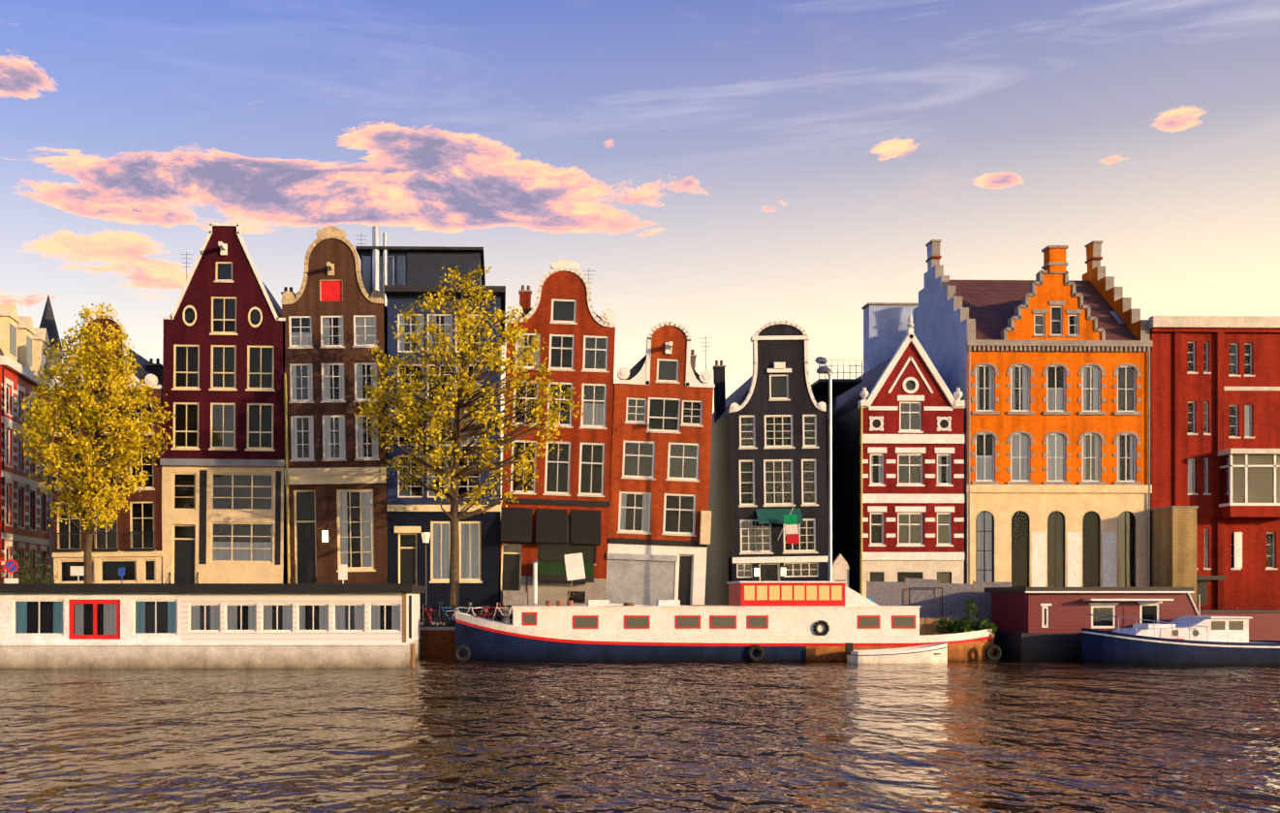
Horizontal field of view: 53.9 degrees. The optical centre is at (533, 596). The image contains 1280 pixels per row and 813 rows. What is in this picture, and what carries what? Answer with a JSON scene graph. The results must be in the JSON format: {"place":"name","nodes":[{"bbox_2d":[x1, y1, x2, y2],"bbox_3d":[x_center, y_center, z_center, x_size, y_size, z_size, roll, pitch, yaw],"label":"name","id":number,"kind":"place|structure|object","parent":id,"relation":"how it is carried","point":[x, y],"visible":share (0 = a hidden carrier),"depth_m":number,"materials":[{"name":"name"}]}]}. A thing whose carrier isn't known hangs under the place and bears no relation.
{"place":"outdoors","nodes":[
{"label":"outdoors","id":0,"kind":"place"},
{"bbox_2d":[0,294,64,583],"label":"house","id":1,"kind":"structure","parent":0,"point":[24,503],"depth_m":66.03,"materials":[{"name":"red brick"}]},
{"bbox_2d":[13,302,177,583],"bbox_3d":[-19.683,-5.986,56.336,7.101,14.681,5.696,0,0,-2],"label":"tree","id":2,"kind":"object","parent":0,"point":[65,423],"depth_m":55.64,"materials":[{"name":"yellow plant"}]},
{"bbox_2d":[419,621,512,626],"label":"street pavement","id":3,"kind":"structure","parent":0,"point":[434,622],"depth_m":59.82,"materials":[{"name":"grey stone"}]},
{"bbox_2d":[1,368,3,550],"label":"house","id":4,"kind":"structure","parent":3,"relation":"on","point":[3,456],"depth_m":62.45,"materials":[{"name":"red brick"}]},
{"bbox_2d":[3,556,18,583],"bbox_3d":[-23.912,-0.258,57.390,0.640,3.218,0.109,0,0,-2],"label":"no parking sign","id":5,"kind":"object","parent":3,"relation":"on","point":[11,566],"visible":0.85,"depth_m":57.35,"materials":[{"name":"blue metal"}]},
{"bbox_2d":[0,550,62,583],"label":"bush","id":6,"kind":"object","parent":3,"relation":"on","point":[20,574],"depth_m":60.90,"materials":[{"name":"green plant"}]},
{"bbox_2d":[70,563,347,583],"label":"signs","id":7,"kind":"object","parent":3,"relation":"on","point":[78,571],"visible":0.58,"depth_m":57.99,"materials":[{"name":"grey metal"}]},
{"bbox_2d":[165,571,528,622],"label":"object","id":8,"kind":"structure","parent":3,"relation":"on","point":[515,598],"depth_m":61.65,"materials":[{"name":"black metal"}]},
{"bbox_2d":[420,526,431,625],"bbox_3d":[-4.933,-0.949,57.414,0.485,4.600,0.560,0,0,-2],"label":"street lantern","id":9,"kind":"object","parent":3,"relation":"on","point":[425,534],"visible":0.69,"depth_m":57.36,"materials":[{"name":"metal"}]},
{"bbox_2d":[419,606,437,626],"bbox_3d":[-5.157,0.815,56.272,1.802,1.114,0.516,0,0,32],"label":"bicycle","id":10,"kind":"object","parent":3,"relation":"on","point":[427,611],"visible":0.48,"depth_m":56.13,"materials":[{"name":"metal"}]},
{"bbox_2d":[419,602,452,626],"bbox_3d":[-4.431,0.815,56.305,1.796,1.114,0.516,0,0,35],"label":"bicycle","id":11,"kind":"object","parent":3,"relation":"on","point":[438,617],"visible":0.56,"depth_m":56.13,"materials":[{"name":"metal"}]},
{"bbox_2d":[428,602,467,626],"bbox_3d":[-3.791,0.815,56.277,1.836,1.113,0.520,0,0,-2],"label":"bicycle","id":12,"kind":"object","parent":3,"relation":"on","point":[446,614],"visible":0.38,"depth_m":56.27,"materials":[{"name":"metal"}]},
{"bbox_2d":[444,602,480,626],"bbox_3d":[-3.126,0.815,56.171,1.795,1.112,0.514,0,0,25],"label":"bicycle","id":13,"kind":"object","parent":3,"relation":"on","point":[458,610],"visible":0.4,"depth_m":56.17,"materials":[{"name":"metal"}]},
{"bbox_2d":[463,604,496,620],"bbox_3d":[-2.550,0.815,56.334,1.798,1.114,0.516,0,0,-36],"label":"bicycle","id":14,"kind":"object","parent":3,"relation":"on","point":[481,611],"visible":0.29,"depth_m":56.38,"materials":[{"name":"metal"}]},
{"bbox_2d":[472,602,511,622],"bbox_3d":[-1.867,0.815,56.411,1.827,1.113,0.519,0,0,-2],"label":"bicycle","id":15,"kind":"object","parent":3,"relation":"on","point":[483,612],"visible":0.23,"depth_m":56.41,"materials":[{"name":"metal"}]},
{"bbox_2d":[485,602,512,623],"bbox_3d":[-1.263,0.815,56.250,1.800,1.114,0.537,0,0,-2],"label":"bicycle","id":16,"kind":"object","parent":3,"relation":"on","point":[507,619],"visible":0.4,"depth_m":56.21,"materials":[{"name":"metal"}]},
{"bbox_2d":[497,602,525,621],"bbox_3d":[-0.754,0.815,56.271,1.833,1.112,0.520,0,0,-2],"label":"bicycle","id":17,"kind":"object","parent":3,"relation":"on","point":[507,611],"visible":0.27,"depth_m":56.34,"materials":[{"name":"metal"}]},
{"bbox_2d":[419,604,520,626],"bbox_3d":[7.966,0.851,56.002,28.690,1.000,0.050,0,0,-2],"label":"quay railing","id":18,"kind":"object","parent":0,"point":[471,606],"visible":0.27,"depth_m":55.69,"materials":[{"name":"metal"}]},
{"bbox_2d":[353,264,589,625],"bbox_3d":[-3.217,-6.933,56.819,10.475,16.595,7.875,0,0,28],"label":"tree","id":19,"kind":"object","parent":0,"point":[462,347],"depth_m":56.31,"materials":[{"name":"yellow plant"}]},
{"bbox_2d":[0,656,1279,812],"bbox_3d":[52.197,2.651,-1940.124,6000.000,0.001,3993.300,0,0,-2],"label":"water","id":20,"kind":"structure","parent":0,"point":[438,734],"depth_m":23.37,"materials":[{"name":"brown liquid"}]},
{"bbox_2d":[0,583,426,668],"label":"houseboat","id":21,"kind":"object","parent":20,"relation":"on","point":[209,625],"visible":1,"depth_m":46.32,"materials":[{"name":"concrete"}]},
{"bbox_2d":[454,552,1001,661],"bbox_3d":[8.884,0.637,53.523,24.422,5.028,4.935,0,0,-2],"label":"houseboat barge","id":22,"kind":"object","parent":20,"relation":"on","point":[788,621],"visible":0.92,"depth_m":51.61,"materials":[{"name":"white paint"}]},
{"bbox_2d":[935,596,999,641],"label":"potted plants","id":23,"kind":"object","parent":22,"relation":"in","point":[966,625],"visible":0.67,"depth_m":52.48,"materials":[{"name":"green plant"}]},
{"bbox_2d":[844,642,947,663],"bbox_3d":[14.618,2.351,50.375,4.084,1.000,1.508,0,0,-2],"label":"dinghy","id":24,"kind":"object","parent":20,"relation":"on","point":[935,653],"visible":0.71,"depth_m":49.70,"materials":[{"name":"white plastic"}]},
{"bbox_2d":[984,587,1279,660],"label":"houseboat","id":25,"kind":"object","parent":20,"relation":"on","point":[1040,623],"visible":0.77,"depth_m":51.88,"materials":[{"name":"red wood"}]},
{"bbox_2d":[1081,593,1279,664],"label":"motor yacht","id":26,"kind":"object","parent":20,"relation":"on","point":[1199,640],"visible":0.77,"depth_m":49.04,"materials":[{"name":"blue metal"}]},
{"bbox_2d":[0,0,1279,498],"label":"sky","id":27,"kind":"structure","parent":0,"point":[723,171],"materials":[{"name":"blue"}]},
{"bbox_2d":[419,625,960,656],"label":"quay wall","id":28,"kind":"structure","parent":0,"point":[437,641],"depth_m":55.43,"materials":[{"name":"brown brick"}]},
{"label":"ground","id":29,"kind":"structure","parent":0,"visible":0},
{"bbox_2d":[49,303,175,583],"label":"house","id":30,"kind":"structure","parent":29,"relation":"on","point":[134,546],"depth_m":62.05,"materials":[{"name":"brown brick"}]},
{"bbox_2d":[159,222,295,583],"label":"house","id":31,"kind":"structure","parent":29,"relation":"on","point":[223,494],"depth_m":62.18,"materials":[{"name":"red brick"}]},
{"bbox_2d":[280,225,388,583],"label":"house","id":32,"kind":"structure","parent":29,"relation":"on","point":[334,312],"depth_m":62.31,"materials":[{"name":"brown brick"}]},
{"bbox_2d":[355,225,505,621],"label":"house","id":33,"kind":"structure","parent":29,"relation":"on","point":[398,276],"depth_m":62.50,"materials":[{"name":"black brick"}]},
{"bbox_2d":[498,258,616,621],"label":"house","id":34,"kind":"structure","parent":29,"relation":"on","point":[555,517],"depth_m":62.61,"materials":[{"name":"red brick"}]},
{"bbox_2d":[180,239,710,370],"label":"roof antennas","id":35,"kind":"object","parent":34,"relation":"on","point":[588,274],"visible":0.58,"depth_m":66.05,"materials":[{"name":"grey metal"}]},
{"bbox_2d":[606,321,715,605],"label":"house","id":36,"kind":"structure","parent":29,"relation":"on","point":[659,525],"depth_m":62.74,"materials":[{"name":"red brick"}]},
{"bbox_2d":[704,320,828,604],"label":"house","id":37,"kind":"structure","parent":29,"relation":"on","point":[767,507],"depth_m":62.92,"materials":[{"name":"black brick"}]},
{"bbox_2d":[811,356,862,587],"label":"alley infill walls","id":38,"kind":"structure","parent":29,"relation":"on","point":[828,390],"depth_m":65.95,"materials":[{"name":"stone"}]},
{"bbox_2d":[861,302,918,374],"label":"building","id":39,"kind":"structure","parent":29,"relation":"on","point":[885,327],"depth_m":75.61,"materials":[{"name":"blue paint"}]},
{"bbox_2d":[831,312,965,596],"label":"house","id":40,"kind":"structure","parent":29,"relation":"on","point":[897,420],"depth_m":63.07,"materials":[{"name":"red brick"}]},
{"bbox_2d":[866,577,1011,625],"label":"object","id":41,"kind":"object","parent":29,"relation":"on","point":[934,598],"visible":0.54,"depth_m":56.38,"materials":[{"name":"brown wood"}]},
{"bbox_2d":[907,239,1153,587],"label":"house","id":42,"kind":"structure","parent":29,"relation":"on","point":[1046,371],"depth_m":63.31,"materials":[{"name":"orange brick"},{"name":"roof tile"},{"name":"stone"}]},
{"bbox_2d":[1148,315,1279,610],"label":"house","id":43,"kind":"structure","parent":29,"relation":"on","point":[1215,460],"depth_m":63.41,"materials":[{"name":"red brick"}]}
]}

